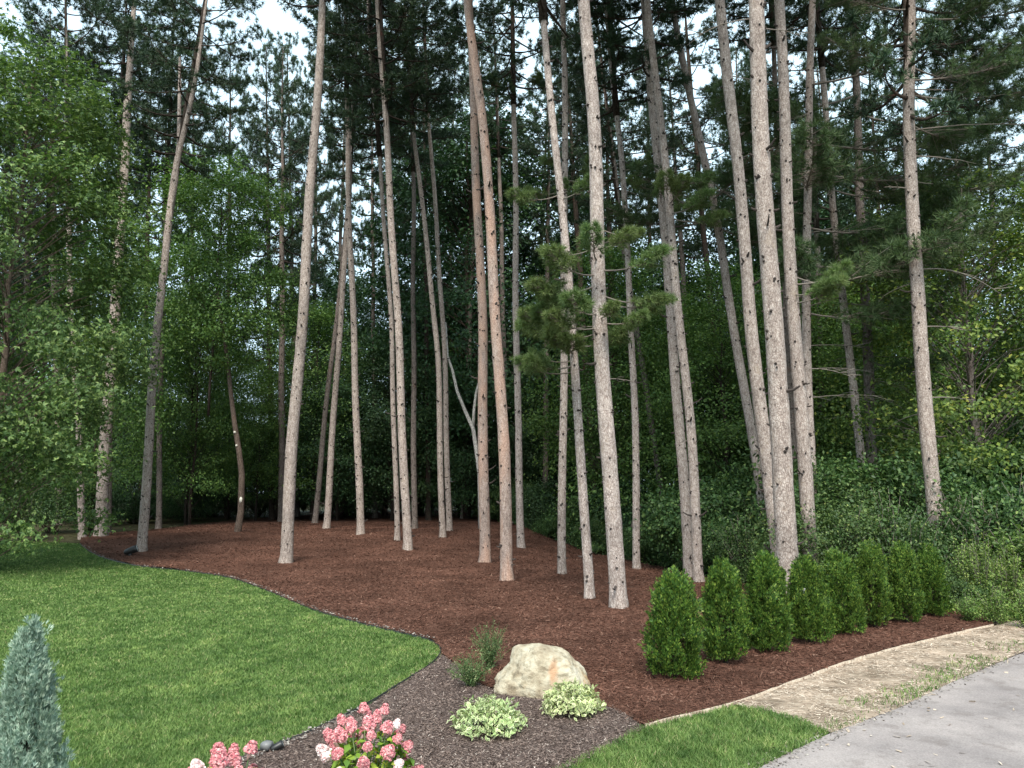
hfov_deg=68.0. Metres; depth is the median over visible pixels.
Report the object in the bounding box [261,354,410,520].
understory tree
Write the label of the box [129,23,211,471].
pine tree
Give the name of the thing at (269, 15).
sky
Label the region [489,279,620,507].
broadleaf tree
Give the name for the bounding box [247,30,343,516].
pine tree
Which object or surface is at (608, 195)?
pine tree
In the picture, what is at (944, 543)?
forest shrub
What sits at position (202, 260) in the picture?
curved maple tree
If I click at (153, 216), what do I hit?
pine tree
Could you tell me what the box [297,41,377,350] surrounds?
pine tree
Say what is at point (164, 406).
young maple tree
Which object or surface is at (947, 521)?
forest shrub
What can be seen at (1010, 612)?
weeds
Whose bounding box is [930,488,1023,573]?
forest shrub
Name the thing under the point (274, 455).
understory tree
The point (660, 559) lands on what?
undergrowth
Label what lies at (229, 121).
pine tree
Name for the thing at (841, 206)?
pine tree
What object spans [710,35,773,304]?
pine tree
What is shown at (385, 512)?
pine tree
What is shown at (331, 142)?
pine tree
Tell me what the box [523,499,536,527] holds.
forest shrub
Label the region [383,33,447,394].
pine tree
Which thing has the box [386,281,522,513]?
broadleaf tree
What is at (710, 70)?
pine tree
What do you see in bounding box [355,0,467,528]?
pine tree
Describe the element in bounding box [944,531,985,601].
forest shrub
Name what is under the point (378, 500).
understory tree
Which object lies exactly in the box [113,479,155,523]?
forest shrub
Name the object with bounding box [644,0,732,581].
pine tree
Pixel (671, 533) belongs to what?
forest shrub
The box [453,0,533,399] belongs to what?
pine tree
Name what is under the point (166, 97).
pine tree
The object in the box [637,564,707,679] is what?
arborvitae
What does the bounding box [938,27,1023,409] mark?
pine tree
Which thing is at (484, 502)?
pine tree
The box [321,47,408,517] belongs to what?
pine tree
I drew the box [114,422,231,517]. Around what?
understory tree
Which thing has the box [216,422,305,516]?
understory tree
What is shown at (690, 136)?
pine tree
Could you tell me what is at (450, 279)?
broadleaf tree
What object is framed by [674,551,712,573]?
forest shrub
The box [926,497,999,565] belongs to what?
forest shrub
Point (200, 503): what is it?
forest shrub
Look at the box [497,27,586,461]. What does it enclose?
pine tree
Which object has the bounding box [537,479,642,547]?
forest shrub
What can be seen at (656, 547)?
forest shrub
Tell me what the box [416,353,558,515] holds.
understory tree
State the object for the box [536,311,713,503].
understory tree
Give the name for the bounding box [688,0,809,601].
pine tree
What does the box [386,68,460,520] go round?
pine tree
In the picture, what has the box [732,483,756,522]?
forest shrub
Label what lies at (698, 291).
broadleaf tree
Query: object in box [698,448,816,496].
forest shrub
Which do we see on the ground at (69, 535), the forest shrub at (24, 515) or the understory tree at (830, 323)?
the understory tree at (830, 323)
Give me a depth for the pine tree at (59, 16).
35.95 m
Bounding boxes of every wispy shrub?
[445,646,495,686]
[469,616,513,666]
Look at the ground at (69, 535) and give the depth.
32.23 m
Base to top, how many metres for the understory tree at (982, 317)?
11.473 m
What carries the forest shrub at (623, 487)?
on the ground at (69, 535)
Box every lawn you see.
[0,541,439,767]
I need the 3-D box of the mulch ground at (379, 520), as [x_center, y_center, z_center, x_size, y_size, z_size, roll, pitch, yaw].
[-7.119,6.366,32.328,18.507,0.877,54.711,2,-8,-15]
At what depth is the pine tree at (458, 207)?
41.60 m
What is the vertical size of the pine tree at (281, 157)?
24.970 m
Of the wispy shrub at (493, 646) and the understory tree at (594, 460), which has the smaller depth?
the wispy shrub at (493, 646)
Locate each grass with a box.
[556,702,829,767]
[819,635,1023,731]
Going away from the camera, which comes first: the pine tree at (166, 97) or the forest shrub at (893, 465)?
the forest shrub at (893, 465)
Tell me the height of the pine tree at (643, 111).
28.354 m
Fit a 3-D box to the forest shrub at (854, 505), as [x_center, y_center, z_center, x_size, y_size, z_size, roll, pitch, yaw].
[7.267,3.300,17.467,5.947,2.611,4.746,4,-9,-25]
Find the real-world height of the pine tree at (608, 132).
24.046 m
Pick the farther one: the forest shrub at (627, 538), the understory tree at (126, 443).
the understory tree at (126, 443)
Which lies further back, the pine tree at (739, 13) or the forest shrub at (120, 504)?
the forest shrub at (120, 504)
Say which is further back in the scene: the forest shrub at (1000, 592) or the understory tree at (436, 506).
the understory tree at (436, 506)
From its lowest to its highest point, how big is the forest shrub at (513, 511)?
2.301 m
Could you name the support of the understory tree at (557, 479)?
on the ground at (69, 535)
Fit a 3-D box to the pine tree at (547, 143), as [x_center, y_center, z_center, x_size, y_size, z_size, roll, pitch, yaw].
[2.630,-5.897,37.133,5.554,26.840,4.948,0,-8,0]
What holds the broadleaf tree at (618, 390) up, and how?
on the ground at (69, 535)
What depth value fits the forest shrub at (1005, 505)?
15.21 m
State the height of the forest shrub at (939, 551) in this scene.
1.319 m
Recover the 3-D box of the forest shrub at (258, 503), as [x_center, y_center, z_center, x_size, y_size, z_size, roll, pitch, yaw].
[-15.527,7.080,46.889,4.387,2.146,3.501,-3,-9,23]
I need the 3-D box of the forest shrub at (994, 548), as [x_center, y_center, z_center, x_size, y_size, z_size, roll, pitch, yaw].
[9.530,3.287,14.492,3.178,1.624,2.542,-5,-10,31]
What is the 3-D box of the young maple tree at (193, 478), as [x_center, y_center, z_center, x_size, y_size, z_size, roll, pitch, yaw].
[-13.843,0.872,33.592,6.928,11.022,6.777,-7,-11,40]
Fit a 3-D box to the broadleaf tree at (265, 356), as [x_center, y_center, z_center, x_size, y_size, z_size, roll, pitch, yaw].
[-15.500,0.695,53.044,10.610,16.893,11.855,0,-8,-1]
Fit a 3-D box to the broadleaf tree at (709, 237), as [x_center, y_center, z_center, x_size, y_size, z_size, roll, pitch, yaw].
[11.678,-2.361,37.776,14.241,20.476,15.372,0,-8,-2]
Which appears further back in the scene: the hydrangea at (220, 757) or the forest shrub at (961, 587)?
the forest shrub at (961, 587)
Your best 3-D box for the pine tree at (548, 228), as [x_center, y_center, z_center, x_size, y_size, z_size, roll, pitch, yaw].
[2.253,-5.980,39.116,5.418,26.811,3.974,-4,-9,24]
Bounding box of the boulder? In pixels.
[494,643,589,698]
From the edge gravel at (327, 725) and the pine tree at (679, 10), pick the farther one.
the pine tree at (679, 10)
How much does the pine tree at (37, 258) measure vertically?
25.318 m
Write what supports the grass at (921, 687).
on the bare ground at (798, 704)
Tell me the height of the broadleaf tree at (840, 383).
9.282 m
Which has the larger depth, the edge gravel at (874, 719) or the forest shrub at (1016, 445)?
the forest shrub at (1016, 445)
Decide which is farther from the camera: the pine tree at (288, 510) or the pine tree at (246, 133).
the pine tree at (246, 133)
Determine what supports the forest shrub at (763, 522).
on the ground at (69, 535)
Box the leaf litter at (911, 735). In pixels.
[820,660,1013,767]
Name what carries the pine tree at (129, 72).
on the mulch ground at (379, 520)
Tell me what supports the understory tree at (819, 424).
on the ground at (69, 535)
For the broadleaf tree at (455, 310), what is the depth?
43.03 m
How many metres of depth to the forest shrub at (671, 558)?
21.98 m
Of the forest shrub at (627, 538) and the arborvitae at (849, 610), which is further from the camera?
the forest shrub at (627, 538)
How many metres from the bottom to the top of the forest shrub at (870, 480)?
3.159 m
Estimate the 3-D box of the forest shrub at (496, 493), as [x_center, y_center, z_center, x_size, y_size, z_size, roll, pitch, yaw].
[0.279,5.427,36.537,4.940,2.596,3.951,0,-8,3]
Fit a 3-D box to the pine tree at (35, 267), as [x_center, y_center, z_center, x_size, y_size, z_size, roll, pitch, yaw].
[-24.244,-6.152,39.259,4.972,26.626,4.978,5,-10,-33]
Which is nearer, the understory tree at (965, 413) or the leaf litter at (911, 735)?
the leaf litter at (911, 735)
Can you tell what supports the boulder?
on the bark ground at (523, 762)
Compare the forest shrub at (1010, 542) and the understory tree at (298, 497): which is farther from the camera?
the understory tree at (298, 497)
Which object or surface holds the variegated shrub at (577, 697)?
on the bark ground at (523, 762)
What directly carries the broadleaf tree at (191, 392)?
on the ground at (69, 535)
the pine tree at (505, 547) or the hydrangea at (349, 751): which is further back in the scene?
the pine tree at (505, 547)
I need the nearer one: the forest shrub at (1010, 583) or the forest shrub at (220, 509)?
the forest shrub at (1010, 583)
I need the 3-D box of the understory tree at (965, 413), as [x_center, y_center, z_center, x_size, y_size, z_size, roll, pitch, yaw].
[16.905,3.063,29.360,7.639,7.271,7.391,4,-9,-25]
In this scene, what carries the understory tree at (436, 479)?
on the ground at (69, 535)
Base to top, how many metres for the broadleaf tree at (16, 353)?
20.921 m
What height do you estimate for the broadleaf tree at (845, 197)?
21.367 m
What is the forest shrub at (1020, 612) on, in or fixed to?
on the bare ground at (798, 704)
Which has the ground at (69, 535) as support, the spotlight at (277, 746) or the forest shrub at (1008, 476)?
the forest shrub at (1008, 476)
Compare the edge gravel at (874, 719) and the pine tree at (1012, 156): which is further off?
the pine tree at (1012, 156)
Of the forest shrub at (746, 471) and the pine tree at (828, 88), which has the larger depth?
the pine tree at (828, 88)
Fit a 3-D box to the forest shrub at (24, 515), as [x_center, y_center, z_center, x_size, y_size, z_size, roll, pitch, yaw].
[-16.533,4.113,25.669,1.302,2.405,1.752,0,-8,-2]
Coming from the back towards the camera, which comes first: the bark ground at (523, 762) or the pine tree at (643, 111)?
the pine tree at (643, 111)
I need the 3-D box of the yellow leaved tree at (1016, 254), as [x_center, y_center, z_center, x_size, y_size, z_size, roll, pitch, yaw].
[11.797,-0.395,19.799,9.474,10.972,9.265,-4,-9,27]
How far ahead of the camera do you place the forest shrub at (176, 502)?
38.48 m
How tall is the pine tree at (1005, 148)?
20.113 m
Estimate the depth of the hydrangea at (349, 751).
4.57 m
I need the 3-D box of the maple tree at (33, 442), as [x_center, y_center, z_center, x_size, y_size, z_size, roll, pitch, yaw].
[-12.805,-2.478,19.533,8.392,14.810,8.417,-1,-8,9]
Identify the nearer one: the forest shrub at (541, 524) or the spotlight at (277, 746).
the spotlight at (277, 746)
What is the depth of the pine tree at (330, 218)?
51.93 m
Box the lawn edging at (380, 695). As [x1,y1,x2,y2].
[80,543,441,756]
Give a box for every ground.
[0,502,1023,745]
[80,510,992,724]
[225,654,643,767]
[724,619,1023,732]
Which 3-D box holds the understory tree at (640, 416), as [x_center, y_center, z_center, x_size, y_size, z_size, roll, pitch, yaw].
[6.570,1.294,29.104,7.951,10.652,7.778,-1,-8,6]
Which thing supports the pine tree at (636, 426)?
on the mulch ground at (379, 520)
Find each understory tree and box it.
[3,381,88,490]
[3,389,93,495]
[25,385,136,507]
[75,390,184,519]
[113,314,272,524]
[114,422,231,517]
[180,399,275,518]
[195,361,313,520]
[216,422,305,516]
[236,433,368,512]
[241,291,395,520]
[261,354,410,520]
[262,415,390,518]
[299,324,476,520]
[321,465,400,512]
[370,332,476,515]
[376,410,498,515]
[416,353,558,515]
[453,365,572,502]
[502,233,746,521]
[513,419,602,507]
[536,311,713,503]
[584,286,749,508]
[597,251,844,499]
[629,313,858,492]
[684,258,895,470]
[732,276,957,465]
[811,274,1005,459]
[898,277,1023,449]
[900,372,1021,445]
[944,265,1023,441]
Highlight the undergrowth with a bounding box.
[473,511,989,599]
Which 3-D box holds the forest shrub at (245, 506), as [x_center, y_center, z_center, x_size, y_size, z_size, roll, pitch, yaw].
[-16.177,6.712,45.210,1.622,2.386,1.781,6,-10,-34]
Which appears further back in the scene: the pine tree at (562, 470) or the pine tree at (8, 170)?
the pine tree at (8, 170)
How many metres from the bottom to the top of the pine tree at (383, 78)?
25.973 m
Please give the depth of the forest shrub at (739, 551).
18.13 m
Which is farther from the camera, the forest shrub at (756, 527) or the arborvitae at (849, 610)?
the forest shrub at (756, 527)
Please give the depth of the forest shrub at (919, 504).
16.69 m
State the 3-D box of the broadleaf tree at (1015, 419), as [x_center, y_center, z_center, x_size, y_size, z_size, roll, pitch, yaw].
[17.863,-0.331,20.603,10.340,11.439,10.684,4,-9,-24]
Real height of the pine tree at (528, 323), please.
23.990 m
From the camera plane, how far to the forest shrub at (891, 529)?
13.76 m
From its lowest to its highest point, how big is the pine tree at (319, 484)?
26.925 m
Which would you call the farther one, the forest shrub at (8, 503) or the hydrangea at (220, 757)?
the forest shrub at (8, 503)
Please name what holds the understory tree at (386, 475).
on the ground at (69, 535)
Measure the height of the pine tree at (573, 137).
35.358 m
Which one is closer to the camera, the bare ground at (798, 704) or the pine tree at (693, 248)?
the bare ground at (798, 704)
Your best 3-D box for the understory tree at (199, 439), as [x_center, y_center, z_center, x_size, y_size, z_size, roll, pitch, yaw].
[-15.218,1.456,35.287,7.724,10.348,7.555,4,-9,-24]
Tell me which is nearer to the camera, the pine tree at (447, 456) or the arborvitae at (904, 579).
the arborvitae at (904, 579)
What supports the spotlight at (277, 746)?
on the bark ground at (523, 762)
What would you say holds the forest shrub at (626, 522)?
on the ground at (69, 535)
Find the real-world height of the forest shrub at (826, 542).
2.043 m
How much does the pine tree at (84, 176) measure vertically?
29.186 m
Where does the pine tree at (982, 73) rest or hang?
on the ground at (69, 535)
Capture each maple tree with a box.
[0,3,205,567]
[0,213,202,531]
[114,139,318,531]
[124,288,276,524]
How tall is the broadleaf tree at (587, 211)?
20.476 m
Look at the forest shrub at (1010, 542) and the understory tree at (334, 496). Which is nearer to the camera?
the forest shrub at (1010, 542)
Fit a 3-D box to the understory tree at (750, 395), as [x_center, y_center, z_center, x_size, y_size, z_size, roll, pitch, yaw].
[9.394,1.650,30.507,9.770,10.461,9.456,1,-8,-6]
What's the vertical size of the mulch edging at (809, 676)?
0.086 m
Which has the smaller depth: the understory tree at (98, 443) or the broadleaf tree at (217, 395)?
the understory tree at (98, 443)
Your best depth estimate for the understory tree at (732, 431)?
25.30 m
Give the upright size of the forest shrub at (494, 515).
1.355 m
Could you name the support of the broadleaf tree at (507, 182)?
on the ground at (69, 535)
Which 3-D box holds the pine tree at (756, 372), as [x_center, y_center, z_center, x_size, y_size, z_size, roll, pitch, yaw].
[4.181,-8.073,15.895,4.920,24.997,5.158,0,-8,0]
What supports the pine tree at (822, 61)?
on the ground at (69, 535)
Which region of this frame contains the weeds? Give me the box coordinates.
[948,591,1020,622]
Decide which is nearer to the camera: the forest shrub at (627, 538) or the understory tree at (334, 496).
the forest shrub at (627, 538)
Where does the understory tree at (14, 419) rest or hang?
on the ground at (69, 535)
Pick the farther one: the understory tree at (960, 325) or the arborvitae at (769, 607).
the understory tree at (960, 325)
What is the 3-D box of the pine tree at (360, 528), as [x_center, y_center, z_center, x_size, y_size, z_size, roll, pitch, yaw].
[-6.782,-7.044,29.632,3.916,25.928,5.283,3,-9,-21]
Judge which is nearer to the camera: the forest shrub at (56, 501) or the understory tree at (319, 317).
the forest shrub at (56, 501)
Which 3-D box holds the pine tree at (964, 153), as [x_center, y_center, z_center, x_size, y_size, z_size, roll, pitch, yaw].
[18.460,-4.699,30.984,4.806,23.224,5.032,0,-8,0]
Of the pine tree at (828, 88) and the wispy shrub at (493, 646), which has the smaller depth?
the wispy shrub at (493, 646)
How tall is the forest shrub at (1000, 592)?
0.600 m
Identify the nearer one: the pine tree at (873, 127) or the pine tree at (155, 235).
the pine tree at (873, 127)
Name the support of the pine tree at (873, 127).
on the ground at (69, 535)
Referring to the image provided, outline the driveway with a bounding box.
[759,652,1023,767]
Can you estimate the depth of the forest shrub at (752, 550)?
16.48 m
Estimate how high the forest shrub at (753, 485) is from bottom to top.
3.619 m
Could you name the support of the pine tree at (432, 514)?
on the ground at (69, 535)
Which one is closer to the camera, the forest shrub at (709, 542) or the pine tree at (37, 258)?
the forest shrub at (709, 542)
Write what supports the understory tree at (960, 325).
on the ground at (69, 535)
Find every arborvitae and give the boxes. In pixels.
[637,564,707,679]
[699,555,758,662]
[743,549,794,652]
[785,553,836,642]
[822,546,868,633]
[853,537,894,626]
[885,539,926,621]
[915,542,953,615]
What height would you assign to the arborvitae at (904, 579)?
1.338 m
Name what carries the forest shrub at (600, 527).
on the ground at (69, 535)
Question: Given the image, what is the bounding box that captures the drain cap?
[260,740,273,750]
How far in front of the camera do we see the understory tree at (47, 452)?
37.70 m
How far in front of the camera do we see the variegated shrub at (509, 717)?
6.23 m
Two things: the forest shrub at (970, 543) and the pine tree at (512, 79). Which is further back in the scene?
the pine tree at (512, 79)
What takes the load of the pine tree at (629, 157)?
on the ground at (69, 535)
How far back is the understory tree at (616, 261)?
28.30 m
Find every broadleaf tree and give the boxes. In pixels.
[0,180,109,515]
[68,276,185,509]
[97,275,273,495]
[173,366,256,462]
[223,289,329,460]
[227,354,319,519]
[254,248,388,511]
[259,271,406,514]
[313,95,627,518]
[342,256,492,515]
[348,299,465,515]
[379,128,575,495]
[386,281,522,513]
[444,302,597,492]
[487,188,698,493]
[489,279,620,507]
[549,271,700,490]
[606,239,756,490]
[633,137,909,471]
[639,265,705,484]
[682,175,946,455]
[734,109,1023,454]
[811,167,1021,457]
[811,303,1007,475]
[943,204,1023,449]
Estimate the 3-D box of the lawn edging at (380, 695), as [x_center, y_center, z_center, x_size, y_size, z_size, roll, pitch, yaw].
[-6.653,4.141,15.945,3.731,0.408,23.366,5,-10,-30]
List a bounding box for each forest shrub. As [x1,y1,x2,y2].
[0,475,52,540]
[0,476,31,521]
[9,469,130,532]
[48,483,134,524]
[87,485,152,522]
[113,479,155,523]
[113,487,182,522]
[151,483,207,519]
[163,468,222,520]
[193,491,248,517]
[233,485,249,512]
[236,485,275,515]
[468,471,550,522]
[490,499,499,520]
[511,476,567,527]
[512,477,577,530]
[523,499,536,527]
[532,511,570,536]
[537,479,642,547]
[567,514,628,552]
[570,475,660,549]
[602,501,657,551]
[622,519,663,562]
[623,465,757,566]
[640,535,727,565]
[641,466,754,555]
[656,511,680,566]
[666,507,763,575]
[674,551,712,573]
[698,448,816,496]
[704,448,845,525]
[714,513,763,582]
[728,482,917,554]
[729,436,896,540]
[731,480,766,550]
[731,532,824,585]
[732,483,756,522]
[733,446,867,546]
[744,469,906,562]
[745,490,904,597]
[793,431,1003,549]
[794,447,924,537]
[818,503,890,562]
[828,501,969,595]
[861,486,930,586]
[865,444,922,508]
[891,434,1023,518]
[896,423,1023,506]
[897,465,1023,559]
[897,484,943,519]
[910,532,973,576]
[915,481,991,565]
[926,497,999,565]
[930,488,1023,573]
[941,528,996,564]
[943,563,1004,608]
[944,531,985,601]
[947,588,986,620]
[951,512,1023,590]
[952,525,1011,603]
[959,473,1023,586]
[967,528,1023,595]
[967,580,1013,624]
[974,579,1021,610]
[983,542,1023,611]
[984,508,1023,595]
[1000,579,1023,627]
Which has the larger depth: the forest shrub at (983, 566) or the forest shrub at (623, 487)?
the forest shrub at (623, 487)
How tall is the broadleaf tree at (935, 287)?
17.509 m
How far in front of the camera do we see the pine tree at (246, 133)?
41.52 m
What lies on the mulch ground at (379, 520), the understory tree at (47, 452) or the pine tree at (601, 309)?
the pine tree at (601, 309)
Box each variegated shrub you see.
[446,693,528,740]
[539,677,606,720]
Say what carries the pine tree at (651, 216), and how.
on the ground at (69, 535)
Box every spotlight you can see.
[124,545,138,555]
[270,740,283,750]
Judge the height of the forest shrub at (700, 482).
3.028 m
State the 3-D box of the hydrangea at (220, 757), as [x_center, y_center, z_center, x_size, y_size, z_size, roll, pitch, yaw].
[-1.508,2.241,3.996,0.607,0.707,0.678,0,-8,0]
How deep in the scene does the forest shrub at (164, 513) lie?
35.72 m
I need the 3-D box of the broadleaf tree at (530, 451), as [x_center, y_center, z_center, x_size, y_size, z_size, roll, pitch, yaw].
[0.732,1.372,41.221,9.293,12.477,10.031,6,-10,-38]
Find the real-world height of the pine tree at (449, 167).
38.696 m
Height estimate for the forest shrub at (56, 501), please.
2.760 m
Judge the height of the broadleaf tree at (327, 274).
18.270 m
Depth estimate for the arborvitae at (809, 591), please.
10.02 m
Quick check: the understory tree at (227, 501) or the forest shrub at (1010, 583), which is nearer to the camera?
the forest shrub at (1010, 583)
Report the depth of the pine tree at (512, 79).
25.78 m
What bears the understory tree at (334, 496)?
on the ground at (69, 535)
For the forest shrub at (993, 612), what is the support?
on the ground at (69, 535)
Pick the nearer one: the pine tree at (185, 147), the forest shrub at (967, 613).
the forest shrub at (967, 613)
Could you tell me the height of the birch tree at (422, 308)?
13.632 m
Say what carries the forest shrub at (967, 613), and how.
on the mulch ground at (379, 520)
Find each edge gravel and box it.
[81,544,433,637]
[225,706,358,766]
[748,651,1023,767]
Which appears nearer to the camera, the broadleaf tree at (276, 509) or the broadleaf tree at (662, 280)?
the broadleaf tree at (276, 509)
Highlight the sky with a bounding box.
[0,0,1023,485]
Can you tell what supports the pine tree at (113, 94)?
on the ground at (69, 535)
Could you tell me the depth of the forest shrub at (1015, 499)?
14.44 m
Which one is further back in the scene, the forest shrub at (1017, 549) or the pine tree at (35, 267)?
the pine tree at (35, 267)
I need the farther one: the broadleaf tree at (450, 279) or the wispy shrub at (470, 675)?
the broadleaf tree at (450, 279)
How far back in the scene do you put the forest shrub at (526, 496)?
31.61 m
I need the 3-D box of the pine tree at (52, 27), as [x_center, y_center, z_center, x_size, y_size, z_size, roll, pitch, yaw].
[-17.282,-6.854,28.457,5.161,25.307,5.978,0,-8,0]
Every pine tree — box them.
[0,0,116,524]
[0,0,131,539]
[0,35,93,486]
[0,51,63,307]
[1,31,101,487]
[34,25,142,462]
[58,0,183,532]
[63,0,214,535]
[88,42,161,432]
[95,0,264,551]
[103,23,194,493]
[108,0,240,528]
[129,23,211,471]
[131,27,233,516]
[179,18,272,517]
[197,15,318,519]
[222,30,334,521]
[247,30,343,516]
[268,0,358,562]
[279,30,356,514]
[292,0,460,550]
[295,1,413,528]
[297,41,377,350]
[300,0,388,534]
[308,0,443,540]
[310,18,392,522]
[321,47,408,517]
[337,0,468,537]
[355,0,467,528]
[358,0,478,530]
[360,41,439,515]
[377,20,464,515]
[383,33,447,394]
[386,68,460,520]
[416,24,475,509]
[427,39,512,518]
[432,0,577,547]
[443,37,539,517]
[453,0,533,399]
[463,0,515,580]
[465,0,495,562]
[487,0,640,598]
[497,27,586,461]
[503,28,606,482]
[511,8,614,503]
[522,0,588,573]
[523,0,679,608]
[524,0,683,568]
[545,0,686,511]
[552,0,716,577]
[553,46,603,239]
[567,25,645,339]
[568,39,652,478]
[603,0,853,521]
[609,34,693,489]
[629,0,749,449]
[638,22,725,410]
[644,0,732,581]
[684,27,773,293]
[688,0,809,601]
[688,0,827,466]
[701,0,966,473]
[703,0,1023,483]
[704,0,1023,503]
[709,0,777,556]
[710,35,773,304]
[740,0,895,458]
[764,0,854,560]
[798,31,866,249]
[799,0,1023,533]
[812,27,923,406]
[901,4,1023,375]
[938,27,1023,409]
[951,22,1023,251]
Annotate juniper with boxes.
[0,612,81,767]
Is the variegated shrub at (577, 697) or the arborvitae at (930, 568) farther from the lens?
the arborvitae at (930, 568)
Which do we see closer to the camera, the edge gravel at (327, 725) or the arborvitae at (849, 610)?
the edge gravel at (327, 725)
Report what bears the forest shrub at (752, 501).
on the ground at (69, 535)
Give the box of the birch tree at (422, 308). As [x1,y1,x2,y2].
[398,206,487,528]
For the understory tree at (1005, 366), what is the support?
on the ground at (69, 535)
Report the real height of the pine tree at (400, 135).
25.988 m
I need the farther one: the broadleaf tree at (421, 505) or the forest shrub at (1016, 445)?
the broadleaf tree at (421, 505)
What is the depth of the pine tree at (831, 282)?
14.73 m
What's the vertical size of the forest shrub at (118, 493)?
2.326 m
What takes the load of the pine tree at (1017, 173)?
on the ground at (69, 535)
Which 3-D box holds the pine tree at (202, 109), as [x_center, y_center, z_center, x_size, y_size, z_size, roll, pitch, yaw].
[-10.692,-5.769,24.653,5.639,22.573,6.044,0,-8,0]
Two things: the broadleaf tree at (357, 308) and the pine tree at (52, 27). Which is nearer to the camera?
the pine tree at (52, 27)
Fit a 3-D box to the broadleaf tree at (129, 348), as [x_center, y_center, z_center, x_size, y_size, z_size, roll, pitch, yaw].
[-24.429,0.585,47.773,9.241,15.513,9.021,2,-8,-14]
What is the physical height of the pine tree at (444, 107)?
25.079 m
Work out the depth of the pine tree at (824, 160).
17.48 m
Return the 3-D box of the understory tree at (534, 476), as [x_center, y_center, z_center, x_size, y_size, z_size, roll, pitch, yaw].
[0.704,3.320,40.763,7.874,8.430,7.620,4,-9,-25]
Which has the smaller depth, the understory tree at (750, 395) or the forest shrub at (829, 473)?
the forest shrub at (829, 473)
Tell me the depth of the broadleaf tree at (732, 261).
33.63 m
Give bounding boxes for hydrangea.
[188,740,257,767]
[316,702,423,767]
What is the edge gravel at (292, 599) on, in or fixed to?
on the mulch ground at (379, 520)
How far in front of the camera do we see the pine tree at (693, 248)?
35.24 m
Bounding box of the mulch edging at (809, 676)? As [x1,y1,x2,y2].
[644,624,993,726]
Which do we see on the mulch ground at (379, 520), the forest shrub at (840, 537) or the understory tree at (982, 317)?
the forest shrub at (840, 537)
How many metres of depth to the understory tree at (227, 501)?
39.85 m
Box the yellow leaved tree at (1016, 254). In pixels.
[790,147,1023,513]
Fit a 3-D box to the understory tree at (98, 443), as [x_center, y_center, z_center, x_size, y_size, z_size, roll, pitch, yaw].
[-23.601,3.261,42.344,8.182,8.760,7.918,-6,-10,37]
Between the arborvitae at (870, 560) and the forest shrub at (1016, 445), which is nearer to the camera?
the arborvitae at (870, 560)
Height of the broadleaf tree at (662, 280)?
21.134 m
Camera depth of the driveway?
6.27 m
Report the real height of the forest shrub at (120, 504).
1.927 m
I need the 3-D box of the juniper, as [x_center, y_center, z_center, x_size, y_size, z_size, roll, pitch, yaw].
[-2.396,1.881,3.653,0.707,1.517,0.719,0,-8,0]
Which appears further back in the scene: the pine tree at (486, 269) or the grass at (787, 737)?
the pine tree at (486, 269)
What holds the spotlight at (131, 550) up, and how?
on the mulch ground at (379, 520)

